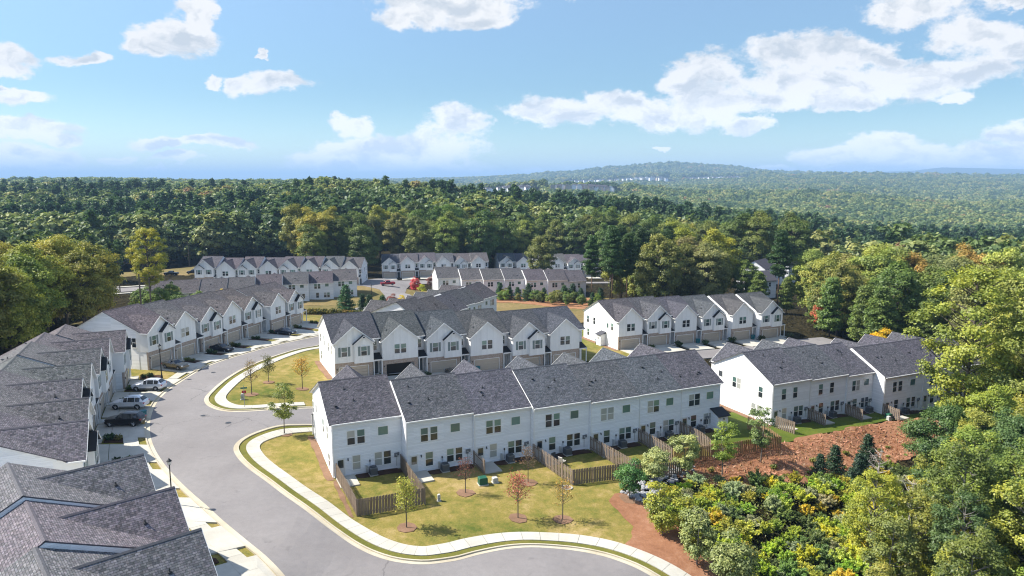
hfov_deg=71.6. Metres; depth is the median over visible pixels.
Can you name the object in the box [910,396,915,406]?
window
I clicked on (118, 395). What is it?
driveway
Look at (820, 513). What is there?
shrub
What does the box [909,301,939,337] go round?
pine tree
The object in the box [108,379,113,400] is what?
garage door
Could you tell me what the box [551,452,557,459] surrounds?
patio chair
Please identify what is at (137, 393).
driveway
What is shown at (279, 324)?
garage door
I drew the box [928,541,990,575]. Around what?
broadleaf tree
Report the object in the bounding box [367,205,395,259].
broadleaf tree
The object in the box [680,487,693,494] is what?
shrub
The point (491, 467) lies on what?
patio
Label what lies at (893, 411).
wooden fence
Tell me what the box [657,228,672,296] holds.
pine tree
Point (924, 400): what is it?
rear door
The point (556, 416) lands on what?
window
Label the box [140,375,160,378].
mulch bed
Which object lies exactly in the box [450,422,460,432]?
window
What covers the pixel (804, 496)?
shrub
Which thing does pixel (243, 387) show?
street sign
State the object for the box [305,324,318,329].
driveway
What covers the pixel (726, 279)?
broadleaf tree
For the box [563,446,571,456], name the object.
air conditioner
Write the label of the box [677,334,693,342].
garage door
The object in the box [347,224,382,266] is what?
broadleaf tree
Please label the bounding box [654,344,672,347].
driveway
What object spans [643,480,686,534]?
young tree
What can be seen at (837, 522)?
shrub
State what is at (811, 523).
shrub
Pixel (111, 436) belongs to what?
garden bush
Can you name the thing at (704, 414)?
window
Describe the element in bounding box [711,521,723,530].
shrub
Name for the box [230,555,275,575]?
driveway
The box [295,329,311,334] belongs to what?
driveway
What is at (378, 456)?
window
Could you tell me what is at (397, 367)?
garage door
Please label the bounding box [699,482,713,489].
shrub
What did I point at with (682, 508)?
shrub
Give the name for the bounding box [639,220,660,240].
broadleaf tree
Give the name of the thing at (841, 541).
shrub
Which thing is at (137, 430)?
driveway
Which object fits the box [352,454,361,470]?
window
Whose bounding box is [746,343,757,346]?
driveway
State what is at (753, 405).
window
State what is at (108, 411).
driveway
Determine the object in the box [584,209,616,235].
broadleaf tree
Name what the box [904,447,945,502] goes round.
broadleaf tree
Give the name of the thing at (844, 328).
pine tree
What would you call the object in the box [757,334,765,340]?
garden bush
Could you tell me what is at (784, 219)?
broadleaf tree
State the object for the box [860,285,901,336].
pine tree
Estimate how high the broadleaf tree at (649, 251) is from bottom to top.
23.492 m
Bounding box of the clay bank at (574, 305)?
[497,296,589,308]
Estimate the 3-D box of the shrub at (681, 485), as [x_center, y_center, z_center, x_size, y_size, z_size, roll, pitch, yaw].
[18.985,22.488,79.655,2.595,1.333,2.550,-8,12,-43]
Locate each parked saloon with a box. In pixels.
[161,359,189,369]
[209,343,233,351]
[274,327,296,334]
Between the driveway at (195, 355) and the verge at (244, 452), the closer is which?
the verge at (244, 452)
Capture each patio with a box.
[335,474,359,487]
[413,470,434,482]
[477,461,501,473]
[536,455,560,465]
[592,448,617,457]
[773,424,797,430]
[810,417,834,424]
[854,412,871,419]
[892,414,908,420]
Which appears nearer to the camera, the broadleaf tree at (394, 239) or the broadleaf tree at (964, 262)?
the broadleaf tree at (964, 262)
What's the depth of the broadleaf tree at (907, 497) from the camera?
60.18 m
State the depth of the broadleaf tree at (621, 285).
238.77 m
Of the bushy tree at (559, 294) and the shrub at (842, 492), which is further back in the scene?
the bushy tree at (559, 294)
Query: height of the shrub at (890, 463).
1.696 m
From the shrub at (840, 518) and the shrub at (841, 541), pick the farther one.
the shrub at (840, 518)
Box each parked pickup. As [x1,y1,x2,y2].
[163,271,178,275]
[380,280,394,285]
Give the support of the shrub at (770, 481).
on the ground at (796, 323)
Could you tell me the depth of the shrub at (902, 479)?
86.74 m
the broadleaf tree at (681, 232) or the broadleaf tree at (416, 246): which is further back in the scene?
the broadleaf tree at (416, 246)
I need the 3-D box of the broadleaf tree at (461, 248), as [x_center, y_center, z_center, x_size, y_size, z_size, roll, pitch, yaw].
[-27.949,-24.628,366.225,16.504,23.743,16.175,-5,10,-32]
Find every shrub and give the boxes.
[660,485,677,494]
[666,506,686,521]
[670,482,692,490]
[674,512,689,531]
[679,487,692,496]
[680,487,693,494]
[682,497,695,509]
[683,471,706,484]
[683,523,704,542]
[684,479,697,488]
[684,506,709,516]
[689,495,710,510]
[694,489,718,502]
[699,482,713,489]
[703,484,718,491]
[704,505,719,515]
[709,509,726,525]
[711,474,725,482]
[711,499,726,506]
[711,503,732,516]
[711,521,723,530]
[711,533,730,548]
[714,489,725,501]
[716,530,725,539]
[718,516,747,536]
[722,481,743,497]
[724,493,738,500]
[725,497,740,506]
[727,504,744,521]
[728,476,742,482]
[728,533,745,542]
[735,501,757,514]
[740,484,755,493]
[740,489,756,503]
[740,520,761,536]
[740,534,752,543]
[742,514,761,526]
[746,467,766,486]
[751,487,760,496]
[752,557,759,569]
[754,551,769,563]
[755,519,773,533]
[755,558,777,575]
[756,484,771,494]
[760,540,779,555]
[763,475,777,488]
[763,493,783,512]
[765,473,784,484]
[765,487,792,502]
[768,518,785,530]
[768,557,779,569]
[770,536,789,548]
[771,481,790,492]
[772,507,794,521]
[775,548,796,562]
[775,570,785,575]
[777,496,793,510]
[778,557,808,575]
[779,531,794,541]
[784,481,803,494]
[784,541,804,550]
[786,470,803,484]
[786,525,805,537]
[790,509,802,521]
[790,543,821,563]
[792,488,816,502]
[793,535,809,545]
[796,560,815,575]
[797,504,814,516]
[799,514,819,529]
[801,486,817,495]
[801,542,812,551]
[804,479,817,487]
[804,526,816,535]
[804,549,834,563]
[805,472,826,480]
[809,478,834,494]
[809,528,832,546]
[809,569,826,575]
[812,471,832,482]
[813,501,828,511]
[813,515,834,527]
[814,511,828,521]
[814,543,839,558]
[814,563,831,575]
[815,493,836,506]
[816,522,836,535]
[817,477,836,489]
[827,472,840,479]
[827,494,840,506]
[827,525,849,535]
[827,540,847,554]
[829,537,848,546]
[829,546,852,563]
[829,567,854,575]
[830,476,846,491]
[830,509,845,517]
[830,564,845,572]
[831,533,846,540]
[832,512,851,527]
[832,518,844,528]
[835,558,861,575]
[838,490,851,495]
[839,524,862,539]
[839,540,859,555]
[840,476,851,487]
[840,490,866,505]
[847,553,872,575]
[849,478,870,489]
[853,507,878,524]
[867,501,882,514]
[872,467,889,474]
[876,460,889,469]
[887,459,898,472]
[887,463,910,476]
[895,475,909,488]
[905,481,915,489]
[906,475,921,484]
[910,559,935,575]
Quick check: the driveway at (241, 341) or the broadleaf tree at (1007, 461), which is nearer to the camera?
the broadleaf tree at (1007, 461)
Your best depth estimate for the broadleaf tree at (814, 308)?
180.68 m
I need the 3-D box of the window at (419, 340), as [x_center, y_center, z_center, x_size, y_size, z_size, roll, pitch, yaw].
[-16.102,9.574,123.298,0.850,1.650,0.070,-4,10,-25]
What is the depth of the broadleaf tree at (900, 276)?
156.24 m
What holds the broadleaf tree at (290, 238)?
on the ground at (796, 323)
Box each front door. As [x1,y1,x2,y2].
[373,361,378,373]
[418,358,422,369]
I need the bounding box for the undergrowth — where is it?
[655,465,950,575]
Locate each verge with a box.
[209,346,318,409]
[239,426,668,575]
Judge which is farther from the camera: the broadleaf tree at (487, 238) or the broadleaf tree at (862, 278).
the broadleaf tree at (487, 238)
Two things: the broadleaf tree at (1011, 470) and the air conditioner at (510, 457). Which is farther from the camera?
the air conditioner at (510, 457)
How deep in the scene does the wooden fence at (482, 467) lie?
81.79 m
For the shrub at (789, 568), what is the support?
on the ground at (796, 323)
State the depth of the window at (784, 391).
104.83 m
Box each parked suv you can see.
[103,410,145,426]
[109,395,149,409]
[130,377,166,390]
[444,367,455,372]
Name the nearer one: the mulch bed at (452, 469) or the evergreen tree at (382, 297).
the mulch bed at (452, 469)
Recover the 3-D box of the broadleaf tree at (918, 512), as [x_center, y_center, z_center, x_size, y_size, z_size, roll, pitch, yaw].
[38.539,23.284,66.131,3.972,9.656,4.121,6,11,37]
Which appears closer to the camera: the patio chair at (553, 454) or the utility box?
the utility box
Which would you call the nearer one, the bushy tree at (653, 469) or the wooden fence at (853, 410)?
the bushy tree at (653, 469)
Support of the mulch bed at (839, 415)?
on the lawn at (813, 427)
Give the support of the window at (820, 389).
in the townhouse row at (789, 378)
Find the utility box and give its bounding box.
[491,476,498,483]
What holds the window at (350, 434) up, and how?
in the townhouse row at (416, 418)
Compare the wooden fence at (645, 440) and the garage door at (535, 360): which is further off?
the garage door at (535, 360)
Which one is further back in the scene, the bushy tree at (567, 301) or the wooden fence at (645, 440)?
the bushy tree at (567, 301)
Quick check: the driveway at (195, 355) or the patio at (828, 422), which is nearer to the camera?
the patio at (828, 422)
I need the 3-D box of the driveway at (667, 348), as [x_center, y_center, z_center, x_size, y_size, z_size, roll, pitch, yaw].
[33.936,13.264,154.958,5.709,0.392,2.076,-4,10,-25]
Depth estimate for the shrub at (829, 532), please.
73.80 m
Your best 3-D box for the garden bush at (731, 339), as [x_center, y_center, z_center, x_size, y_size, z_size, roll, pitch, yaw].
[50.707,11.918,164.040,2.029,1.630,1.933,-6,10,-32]
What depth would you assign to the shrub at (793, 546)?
70.07 m
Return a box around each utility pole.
[138,274,144,303]
[143,278,154,301]
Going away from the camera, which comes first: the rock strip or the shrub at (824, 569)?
the shrub at (824, 569)
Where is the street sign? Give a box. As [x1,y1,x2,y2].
[240,386,246,405]
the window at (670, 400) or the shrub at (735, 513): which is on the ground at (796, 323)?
the shrub at (735, 513)
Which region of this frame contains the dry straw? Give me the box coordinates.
[674,416,940,486]
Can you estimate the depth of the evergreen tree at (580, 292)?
245.92 m
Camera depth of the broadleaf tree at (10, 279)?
120.38 m
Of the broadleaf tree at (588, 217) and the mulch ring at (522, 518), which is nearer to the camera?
the mulch ring at (522, 518)
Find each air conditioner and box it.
[368,465,377,476]
[440,462,449,472]
[505,453,514,463]
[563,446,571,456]
[618,439,627,448]
[664,430,673,438]
[696,425,705,433]
[793,416,801,423]
[828,410,836,418]
[865,406,873,413]
[901,407,909,414]
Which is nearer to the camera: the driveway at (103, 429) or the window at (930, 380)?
the driveway at (103, 429)
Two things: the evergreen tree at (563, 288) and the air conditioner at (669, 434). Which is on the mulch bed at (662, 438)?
the air conditioner at (669, 434)
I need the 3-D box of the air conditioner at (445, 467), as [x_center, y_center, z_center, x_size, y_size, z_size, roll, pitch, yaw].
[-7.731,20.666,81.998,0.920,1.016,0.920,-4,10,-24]
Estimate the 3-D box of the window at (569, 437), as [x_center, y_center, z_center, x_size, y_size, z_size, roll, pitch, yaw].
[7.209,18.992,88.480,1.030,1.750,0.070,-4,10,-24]
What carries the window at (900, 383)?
in the townhouse row at (789, 378)
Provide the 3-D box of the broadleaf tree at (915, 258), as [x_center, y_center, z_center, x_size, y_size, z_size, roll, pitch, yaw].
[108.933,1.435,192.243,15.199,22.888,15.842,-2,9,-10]
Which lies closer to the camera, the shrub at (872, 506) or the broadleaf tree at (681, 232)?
the shrub at (872, 506)
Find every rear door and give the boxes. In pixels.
[336,457,345,475]
[409,454,418,471]
[476,445,484,463]
[536,439,542,456]
[592,432,598,448]
[639,423,646,437]
[681,416,687,431]
[772,409,778,423]
[810,404,814,417]
[922,394,926,406]
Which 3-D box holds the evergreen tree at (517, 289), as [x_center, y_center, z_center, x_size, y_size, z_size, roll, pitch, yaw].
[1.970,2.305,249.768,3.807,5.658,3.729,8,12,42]
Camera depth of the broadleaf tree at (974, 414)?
72.46 m
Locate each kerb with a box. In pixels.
[144,335,318,575]
[204,345,318,411]
[233,424,659,575]
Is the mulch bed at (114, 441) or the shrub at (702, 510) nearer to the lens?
the shrub at (702, 510)
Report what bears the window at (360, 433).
in the townhouse row at (416, 418)
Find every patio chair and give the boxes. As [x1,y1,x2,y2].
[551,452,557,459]
[558,456,566,462]
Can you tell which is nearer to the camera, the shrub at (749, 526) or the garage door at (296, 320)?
the shrub at (749, 526)
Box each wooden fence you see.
[336,454,425,516]
[473,451,484,474]
[533,444,681,484]
[590,436,634,463]
[638,428,672,460]
[673,417,781,460]
[679,421,712,452]
[775,416,794,433]
[807,408,825,425]
[845,403,862,420]
[882,403,899,420]
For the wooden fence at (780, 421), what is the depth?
102.02 m
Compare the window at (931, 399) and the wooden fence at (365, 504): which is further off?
the window at (931, 399)
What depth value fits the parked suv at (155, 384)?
107.81 m
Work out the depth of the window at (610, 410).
90.10 m
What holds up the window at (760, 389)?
in the townhouse row at (789, 378)
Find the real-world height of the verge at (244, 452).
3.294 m
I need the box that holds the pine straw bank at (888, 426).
[670,417,946,485]
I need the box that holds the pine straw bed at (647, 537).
[609,493,722,575]
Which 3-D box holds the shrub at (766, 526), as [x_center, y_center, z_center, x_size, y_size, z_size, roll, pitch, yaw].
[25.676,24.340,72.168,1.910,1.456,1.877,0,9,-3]
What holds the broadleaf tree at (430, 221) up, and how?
on the ground at (796, 323)
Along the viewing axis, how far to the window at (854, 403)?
111.31 m
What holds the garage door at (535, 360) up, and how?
in the townhouse row at (365, 343)
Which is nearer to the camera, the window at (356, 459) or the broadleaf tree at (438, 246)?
the window at (356, 459)
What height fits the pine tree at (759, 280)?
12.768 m
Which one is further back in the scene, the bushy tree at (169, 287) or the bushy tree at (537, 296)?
the bushy tree at (537, 296)
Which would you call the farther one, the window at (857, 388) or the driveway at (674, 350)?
the driveway at (674, 350)
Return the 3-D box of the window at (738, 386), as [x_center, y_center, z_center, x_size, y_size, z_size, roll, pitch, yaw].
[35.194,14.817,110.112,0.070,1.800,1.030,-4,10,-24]
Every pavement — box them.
[123,331,318,575]
[215,347,318,408]
[246,427,690,575]
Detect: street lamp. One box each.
[158,344,162,377]
[166,458,171,486]
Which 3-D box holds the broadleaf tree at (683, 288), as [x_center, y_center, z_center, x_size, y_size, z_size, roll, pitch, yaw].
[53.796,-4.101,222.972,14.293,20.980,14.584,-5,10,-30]
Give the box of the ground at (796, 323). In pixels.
[0,167,1023,575]
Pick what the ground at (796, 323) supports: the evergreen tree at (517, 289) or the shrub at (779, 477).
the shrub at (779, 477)
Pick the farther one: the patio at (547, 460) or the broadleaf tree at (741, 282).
the broadleaf tree at (741, 282)
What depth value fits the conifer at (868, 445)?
93.31 m
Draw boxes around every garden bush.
[103,433,114,440]
[114,433,122,440]
[674,340,682,346]
[702,339,708,344]
[727,337,736,342]
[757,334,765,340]
[786,333,793,337]
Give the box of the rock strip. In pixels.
[620,465,694,510]
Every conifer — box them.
[808,453,829,474]
[825,444,845,473]
[846,453,867,484]
[855,434,878,465]
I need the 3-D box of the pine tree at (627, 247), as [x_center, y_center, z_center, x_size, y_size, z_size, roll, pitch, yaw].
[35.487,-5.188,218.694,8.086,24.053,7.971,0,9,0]
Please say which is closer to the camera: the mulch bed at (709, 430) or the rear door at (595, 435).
the rear door at (595, 435)
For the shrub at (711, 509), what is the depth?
73.26 m
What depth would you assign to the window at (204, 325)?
136.59 m
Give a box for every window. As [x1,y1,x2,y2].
[131,338,136,347]
[151,335,156,345]
[166,331,171,341]
[181,327,185,337]
[185,326,189,335]
[203,323,207,332]
[215,320,219,329]
[232,314,235,323]
[328,452,330,468]
[341,347,347,357]
[346,430,355,445]
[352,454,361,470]
[356,428,365,444]
[360,346,367,355]
[373,341,376,350]
[374,451,382,465]
[377,425,388,435]
[383,449,391,464]
[394,343,399,353]
[400,343,406,352]
[418,338,421,347]
[420,427,428,442]
[425,451,433,466]
[430,425,437,440]
[432,342,438,351]
[446,447,454,462]
[450,341,456,350]
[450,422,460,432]
[455,446,462,461]
[481,340,486,349]
[485,419,493,434]
[487,339,492,348]
[489,443,497,458]
[494,418,501,433]
[508,440,514,453]
[511,415,520,425]
[515,439,521,453]
[518,340,523,349]
[535,340,539,348]
[545,413,552,427]
[548,436,555,450]
[553,412,559,426]
[560,336,564,345]
[565,335,569,344]
[566,433,572,446]
[570,409,578,419]
[573,432,580,446]
[600,407,606,421]
[603,429,609,443]
[607,406,613,420]
[618,427,624,439]
[622,404,630,413]
[625,426,631,439]
[626,324,630,331]
[631,323,634,330]
[647,400,653,413]
[649,421,655,434]
[651,321,654,328]
[653,399,659,412]
[662,419,667,432]
[663,320,667,328]
[665,397,673,406]
[668,418,673,430]
[682,320,685,327]
[686,319,689,326]
[688,393,694,406]
[690,414,696,427]
[694,393,699,405]
[703,412,708,424]
[706,390,713,399]
[718,369,722,377]
[732,376,736,387]
[736,377,741,389]
[751,402,755,413]
[758,385,762,398]
[781,388,786,400]
[781,407,786,418]
[792,386,797,398]
[793,405,798,415]
[798,405,802,415]
[818,383,823,395]
[818,402,823,413]
[829,382,834,393]
[830,400,834,410]
[834,399,839,410]
[851,380,856,391]
[851,398,856,409]
[855,379,860,390]
[860,397,864,407]
[863,378,869,385]
[864,396,868,406]
[892,381,896,392]
[893,399,898,408]
[897,380,902,391]
[905,397,910,407]
[909,378,915,385]
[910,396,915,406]
[929,375,933,385]
[929,392,933,403]
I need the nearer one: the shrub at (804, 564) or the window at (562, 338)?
the shrub at (804, 564)
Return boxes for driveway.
[96,425,113,437]
[98,444,108,460]
[102,406,119,417]
[108,444,130,460]
[111,392,129,401]
[112,425,128,436]
[118,408,129,413]
[128,380,143,384]
[128,424,144,437]
[129,392,145,394]
[129,444,156,462]
[145,392,160,400]
[149,469,179,488]
[152,365,169,370]
[164,379,179,387]
[165,362,194,371]
[178,363,203,373]
[179,354,207,358]
[179,497,216,523]
[195,354,219,360]
[203,355,230,361]
[203,526,244,551]
[207,543,217,554]
[215,562,240,575]
[217,348,243,353]
[226,339,252,344]
[230,348,254,353]
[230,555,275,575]
[241,340,267,345]
[247,333,273,338]
[253,341,279,346]
[261,334,288,339]
[276,336,302,340]
[291,323,312,327]
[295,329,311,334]
[300,331,318,335]
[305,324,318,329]
[402,277,414,279]
[585,276,601,278]
[621,348,634,351]
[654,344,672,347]
[656,346,678,349]
[662,348,684,351]
[681,343,700,346]
[682,344,706,348]
[688,346,714,350]
[707,340,725,344]
[709,342,726,346]
[735,339,756,342]
[739,340,759,344]
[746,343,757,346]
[765,336,783,339]
[769,338,786,341]
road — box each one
[116,278,609,310]
[150,336,649,575]
[697,337,831,358]
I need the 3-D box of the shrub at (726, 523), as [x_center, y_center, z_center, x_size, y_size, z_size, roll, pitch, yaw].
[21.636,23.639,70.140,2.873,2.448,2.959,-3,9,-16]
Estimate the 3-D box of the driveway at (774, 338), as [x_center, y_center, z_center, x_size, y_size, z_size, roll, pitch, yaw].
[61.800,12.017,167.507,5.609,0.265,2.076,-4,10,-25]
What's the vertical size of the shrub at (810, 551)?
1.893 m
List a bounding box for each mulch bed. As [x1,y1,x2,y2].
[103,437,122,442]
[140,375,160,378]
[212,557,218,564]
[308,436,333,480]
[314,361,332,378]
[333,480,353,517]
[356,468,401,477]
[428,464,473,474]
[494,456,530,464]
[556,449,591,456]
[582,336,616,350]
[609,442,640,449]
[654,434,679,440]
[705,428,714,432]
[720,404,770,426]
[795,419,810,424]
[824,414,847,418]
[898,410,922,415]
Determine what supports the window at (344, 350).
in the townhouse row at (365, 343)
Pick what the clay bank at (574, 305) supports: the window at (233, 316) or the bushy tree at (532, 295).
the bushy tree at (532, 295)
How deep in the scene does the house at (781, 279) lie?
289.12 m
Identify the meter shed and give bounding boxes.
[705,406,730,431]
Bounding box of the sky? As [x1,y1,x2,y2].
[0,0,1023,179]
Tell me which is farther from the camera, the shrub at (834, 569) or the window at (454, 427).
the window at (454, 427)
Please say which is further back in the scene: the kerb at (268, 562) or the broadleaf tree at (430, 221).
the broadleaf tree at (430, 221)
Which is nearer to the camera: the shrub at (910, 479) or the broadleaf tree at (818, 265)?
the shrub at (910, 479)
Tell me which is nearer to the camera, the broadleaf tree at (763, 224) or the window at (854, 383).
the window at (854, 383)
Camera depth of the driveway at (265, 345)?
144.33 m
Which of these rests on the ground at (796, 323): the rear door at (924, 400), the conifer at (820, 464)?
the conifer at (820, 464)
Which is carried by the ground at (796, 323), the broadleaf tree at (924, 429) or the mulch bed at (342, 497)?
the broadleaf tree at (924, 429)
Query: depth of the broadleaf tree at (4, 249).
149.32 m
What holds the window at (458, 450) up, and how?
in the townhouse row at (416, 418)
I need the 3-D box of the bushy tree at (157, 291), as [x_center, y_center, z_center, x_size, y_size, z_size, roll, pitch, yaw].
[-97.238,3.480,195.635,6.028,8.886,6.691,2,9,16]
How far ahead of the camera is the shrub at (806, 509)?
78.55 m
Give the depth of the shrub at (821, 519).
77.01 m
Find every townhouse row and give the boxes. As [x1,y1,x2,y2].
[0,324,132,470]
[0,453,217,575]
[77,281,306,369]
[143,268,357,302]
[193,256,367,284]
[309,343,723,477]
[317,305,586,377]
[363,282,497,312]
[381,252,488,277]
[431,266,586,296]
[494,253,600,275]
[582,291,784,349]
[709,331,983,424]
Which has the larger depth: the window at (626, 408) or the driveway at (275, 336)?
the driveway at (275, 336)
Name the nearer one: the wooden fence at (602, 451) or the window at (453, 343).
the wooden fence at (602, 451)
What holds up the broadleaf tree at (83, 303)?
on the ground at (796, 323)
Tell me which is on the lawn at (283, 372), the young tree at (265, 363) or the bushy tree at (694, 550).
the young tree at (265, 363)
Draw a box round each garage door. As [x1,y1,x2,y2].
[92,414,96,429]
[99,393,105,413]
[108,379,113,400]
[125,369,128,385]
[150,350,171,368]
[176,343,194,358]
[202,337,218,351]
[225,329,240,343]
[246,324,259,337]
[272,319,284,330]
[291,315,300,325]
[339,365,368,375]
[384,273,394,277]
[387,362,410,373]
[402,272,413,276]
[420,271,430,275]
[431,359,456,372]
[474,357,498,369]
[524,357,539,364]
[553,352,575,361]
[621,338,639,349]
[649,335,666,345]
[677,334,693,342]
[703,332,719,341]
[734,330,749,339]
[762,328,777,337]
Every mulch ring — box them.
[244,392,258,396]
[296,387,308,390]
[397,522,416,532]
[456,489,475,496]
[509,513,526,522]
[521,479,537,486]
[552,515,573,523]
[619,493,637,503]
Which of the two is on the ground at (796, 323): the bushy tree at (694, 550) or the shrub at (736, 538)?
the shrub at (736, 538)
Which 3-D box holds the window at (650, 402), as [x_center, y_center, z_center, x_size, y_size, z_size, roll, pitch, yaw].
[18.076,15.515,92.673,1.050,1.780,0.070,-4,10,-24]
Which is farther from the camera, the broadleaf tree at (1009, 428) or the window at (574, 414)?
the window at (574, 414)
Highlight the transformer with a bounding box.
[477,475,488,486]
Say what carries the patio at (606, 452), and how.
on the lawn at (490, 508)
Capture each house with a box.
[741,270,777,297]
[743,258,774,275]
[775,260,796,284]
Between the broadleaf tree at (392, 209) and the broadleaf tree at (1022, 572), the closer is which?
the broadleaf tree at (1022, 572)
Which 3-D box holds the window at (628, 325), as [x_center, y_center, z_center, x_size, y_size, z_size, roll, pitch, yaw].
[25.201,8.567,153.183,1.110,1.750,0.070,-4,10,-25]
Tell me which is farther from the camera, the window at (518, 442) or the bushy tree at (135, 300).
the bushy tree at (135, 300)
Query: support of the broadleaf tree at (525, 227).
on the ground at (796, 323)
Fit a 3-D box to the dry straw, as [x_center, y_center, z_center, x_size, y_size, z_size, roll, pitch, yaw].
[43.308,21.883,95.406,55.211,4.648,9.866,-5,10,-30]
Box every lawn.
[44,286,612,327]
[94,315,321,565]
[226,349,330,405]
[260,432,714,545]
[424,330,628,371]
[715,407,934,444]
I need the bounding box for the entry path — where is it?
[129,376,138,380]
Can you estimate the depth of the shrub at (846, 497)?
82.09 m
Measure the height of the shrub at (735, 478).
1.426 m
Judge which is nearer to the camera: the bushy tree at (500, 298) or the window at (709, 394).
the window at (709, 394)
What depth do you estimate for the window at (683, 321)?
160.11 m
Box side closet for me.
[595,330,605,345]
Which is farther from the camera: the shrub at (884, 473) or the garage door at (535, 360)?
the garage door at (535, 360)
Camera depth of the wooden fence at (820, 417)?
106.03 m
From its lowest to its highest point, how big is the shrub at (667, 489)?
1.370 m
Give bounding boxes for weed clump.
[706,467,714,471]
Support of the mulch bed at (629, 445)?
on the lawn at (490, 508)
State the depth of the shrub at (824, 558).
68.13 m
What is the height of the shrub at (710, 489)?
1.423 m
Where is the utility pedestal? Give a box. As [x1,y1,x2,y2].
[437,494,440,501]
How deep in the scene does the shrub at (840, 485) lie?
85.34 m
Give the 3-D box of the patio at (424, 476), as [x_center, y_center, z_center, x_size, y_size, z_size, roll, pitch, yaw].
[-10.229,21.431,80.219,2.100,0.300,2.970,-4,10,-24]
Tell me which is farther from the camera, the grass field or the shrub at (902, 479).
the grass field
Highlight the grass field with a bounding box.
[120,267,194,276]
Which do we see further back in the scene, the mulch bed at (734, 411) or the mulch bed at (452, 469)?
the mulch bed at (734, 411)
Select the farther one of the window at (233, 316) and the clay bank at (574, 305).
the clay bank at (574, 305)
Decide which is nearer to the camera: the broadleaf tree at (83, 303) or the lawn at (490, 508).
the lawn at (490, 508)
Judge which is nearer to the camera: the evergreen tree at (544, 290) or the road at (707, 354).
the road at (707, 354)
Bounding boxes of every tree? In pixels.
[0,243,16,270]
[0,258,29,338]
[0,264,50,349]
[1,240,78,327]
[2,251,68,341]
[26,241,79,330]
[29,234,100,324]
[52,248,116,322]
[77,239,126,313]
[124,227,168,301]
[128,288,139,304]
[131,286,148,302]
[138,290,153,303]
[145,287,169,301]
[163,281,182,299]
[170,292,186,299]
[242,356,260,393]
[260,353,277,381]
[267,382,297,432]
[278,203,315,254]
[291,207,334,254]
[291,356,311,388]
[294,222,329,256]
[317,205,341,245]
[322,216,351,256]
[335,284,356,310]
[340,210,365,253]
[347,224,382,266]
[357,293,366,309]
[358,213,383,255]
[362,295,372,310]
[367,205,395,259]
[379,294,385,300]
[381,207,406,248]
[381,212,413,253]
[393,476,421,527]
[399,209,413,222]
[401,214,435,252]
[405,199,433,221]
[407,209,431,243]
[409,276,420,290]
[415,220,435,251]
[415,284,426,291]
[425,216,461,252]
[425,276,432,285]
[428,205,452,251]
[428,210,464,252]
[441,204,466,221]
[453,218,468,252]
[453,454,477,492]
[460,207,501,261]
[463,207,477,228]
[465,217,498,257]
[483,210,506,259]
[485,218,507,255]
[491,218,518,254]
[496,282,504,299]
[496,291,503,299]
[502,290,510,299]
[504,469,532,517]
[507,286,514,299]
[510,214,535,252]
[512,287,521,300]
[513,219,539,252]
[513,444,538,481]
[521,283,533,300]
[524,235,557,269]
[528,289,538,298]
[533,212,560,252]
[534,292,541,300]
[538,287,546,301]
[539,290,546,300]
[543,219,571,253]
[547,294,556,303]
[548,290,557,301]
[550,472,580,518]
[555,290,562,301]
[559,284,567,301]
[562,220,588,254]
[562,291,571,304]
[569,283,577,301]
[569,291,576,300]
[573,213,592,248]
[575,288,586,301]
[576,294,585,304]
[579,220,603,260]
[581,235,601,292]
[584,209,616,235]
[587,292,595,303]
[592,206,622,226]
[593,294,601,301]
[595,222,607,259]
[596,287,605,299]
[598,225,625,298]
[598,232,619,298]
[601,244,625,297]
[613,457,650,497]
[614,213,643,227]
[616,224,627,240]
[616,232,639,297]
[618,270,637,296]
[622,254,640,296]
[625,237,643,296]
[630,253,666,296]
[631,224,640,237]
[633,226,648,296]
[634,233,685,296]
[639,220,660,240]
[640,215,663,232]
[640,446,670,481]
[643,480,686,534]
[645,230,652,243]
[657,217,683,236]
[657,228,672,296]
[660,220,689,238]
[661,225,676,243]
[665,243,706,295]
[667,433,701,471]
[669,235,709,295]
[674,226,697,241]
[678,506,718,564]
[685,241,731,295]
[688,223,706,240]
[689,220,721,242]
[696,240,733,293]
[702,227,742,288]
[709,527,763,575]
[710,420,740,476]
[720,212,755,266]
[730,259,758,293]
[732,221,768,255]
[735,210,778,262]
[746,407,777,461]
[747,271,769,295]
[766,229,793,304]
[774,217,814,265]
[777,212,816,252]
[778,277,798,313]
[787,247,824,313]
[795,250,842,306]
[804,281,824,328]
[809,260,863,335]
[810,304,823,331]
[813,276,849,336]
[831,287,853,336]
[835,251,865,279]
[839,267,870,336]
[841,468,911,566]
[846,246,904,286]
[846,284,878,340]
[849,302,862,339]
[855,242,915,288]
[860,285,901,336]
[861,511,922,575]
[864,560,896,575]
[867,260,926,336]
[867,447,892,473]
[871,328,890,337]
[888,489,943,575]
[895,264,951,320]
[897,400,986,489]
[898,475,918,537]
[899,492,926,551]
[901,263,1023,440]
[903,251,931,273]
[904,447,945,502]
[908,440,1015,571]
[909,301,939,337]
[910,489,947,563]
[913,252,949,271]
[915,271,961,340]
[918,257,964,283]
[923,422,1005,523]
[924,466,955,519]
[926,490,1009,575]
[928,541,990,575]
[930,523,1014,575]
[932,502,996,564]
[941,252,980,275]
[941,283,994,345]
[941,405,1014,487]
[946,263,1017,373]
[948,243,1005,266]
[957,406,1023,519]
[962,382,1023,443]
[967,271,1023,358]
[971,308,1023,410]
[971,437,1023,560]
[979,343,1023,374]
[980,246,1023,273]
[981,350,1023,382]
[981,467,1023,575]
[995,517,1023,575]
[1003,449,1023,537]
[1007,369,1023,415]
[1010,404,1023,433]
[1011,565,1023,575]

